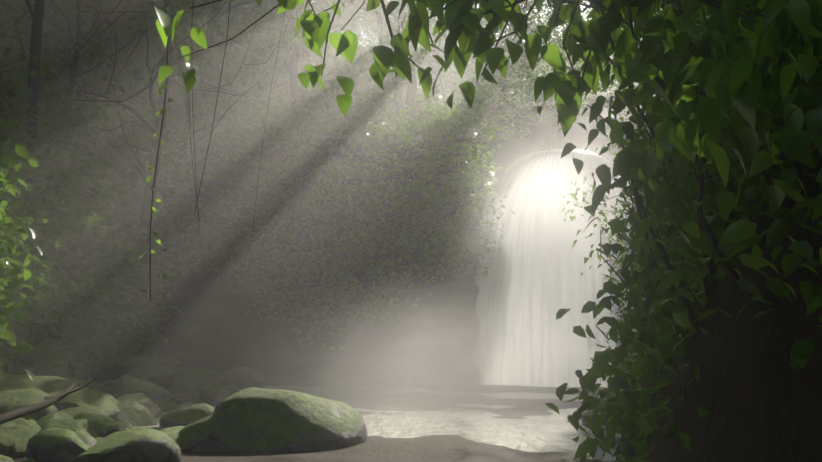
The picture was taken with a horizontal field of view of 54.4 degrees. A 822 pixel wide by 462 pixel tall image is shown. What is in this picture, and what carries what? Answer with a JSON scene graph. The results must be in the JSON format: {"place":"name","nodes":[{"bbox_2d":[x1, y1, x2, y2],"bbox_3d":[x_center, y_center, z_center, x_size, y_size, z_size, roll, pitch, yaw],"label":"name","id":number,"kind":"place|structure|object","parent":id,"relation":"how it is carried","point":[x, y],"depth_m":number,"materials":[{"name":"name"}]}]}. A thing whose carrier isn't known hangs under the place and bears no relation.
{"place":"outdoors","nodes":[
{"label":"outdoors","id":0,"kind":"place"},
{"bbox_2d":[133,385,624,461],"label":"stream water","id":1,"kind":"structure","parent":0,"point":[553,445],"depth_m":12.48,"materials":[{"name":"white liquid"}]},
{"bbox_2d":[179,387,367,452],"bbox_3d":[-1.969,2.566,10.125,2.506,1.158,2.009,-3,-9,23],"label":"boulder","id":2,"kind":"object","parent":1,"relation":"in","point":[279,427],"depth_m":9.69,"materials":[{"name":"green stone"}]},
{"bbox_2d":[470,150,647,387],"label":"waterfall","id":3,"kind":"structure","parent":1,"relation":"on","point":[563,164],"depth_m":24.51,"materials":[{"name":"liquid"}]},
{"bbox_2d":[0,0,821,461],"label":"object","id":4,"kind":"structure","parent":0,"point":[289,96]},
{"bbox_2d":[11,37,821,461],"bbox_3d":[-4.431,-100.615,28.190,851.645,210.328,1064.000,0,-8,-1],"label":"terrain","id":5,"kind":"structure","parent":0,"point":[789,393],"depth_m":4.25,"materials":[{"name":"grey stone"}]},
{"bbox_2d":[0,344,656,461],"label":"bank rocks","id":6,"kind":"object","parent":5,"relation":"on","point":[174,445],"depth_m":11.99,"materials":[{"name":"green stone"}]},
{"bbox_2d":[0,0,750,384],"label":"forest foliage","id":7,"kind":"object","parent":5,"relation":"on","point":[76,214],"depth_m":20.69,"materials":[{"name":"green plant"}]},
{"bbox_2d":[98,134,676,384],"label":"rock wall","id":8,"kind":"structure","parent":5,"relation":"on","point":[285,329],"depth_m":25.73,"materials":[{"name":"grey stone"}]},
{"bbox_2d":[63,93,697,359],"bbox_3d":[-0.552,-0.295,25.517,30.843,8.922,3.984,0,-8,-1],"label":"ivy foliage","id":9,"kind":"object","parent":8,"relation":"on","point":[468,177],"depth_m":25.15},
{"bbox_2d":[0,0,821,424],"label":"branches","id":10,"kind":"object","parent":5,"relation":"on","point":[700,218],"depth_m":16.81,"materials":[{"name":"brown plant"}]},
{"bbox_2d":[139,7,174,308],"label":"vine leaves","id":11,"kind":"object","parent":10,"relation":"attached to","point":[148,178],"depth_m":6.80,"materials":[{"name":"green plant"}]},
{"bbox_2d":[154,0,821,221],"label":"tree leaves","id":12,"kind":"object","parent":10,"relation":"attached to","point":[633,63],"depth_m":2.74,"materials":[{"name":"green plant"}]},
{"bbox_2d":[537,0,821,349],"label":"ivy leaves","id":13,"kind":"object","parent":5,"relation":"on","point":[616,225],"depth_m":5.17,"materials":[{"name":"green plant"}]},
{"bbox_2d":[545,0,821,461],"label":"ivy","id":14,"kind":"object","parent":5,"relation":"on","point":[738,235],"depth_m":4.33,"materials":[{"name":"green plant"}]}
]}

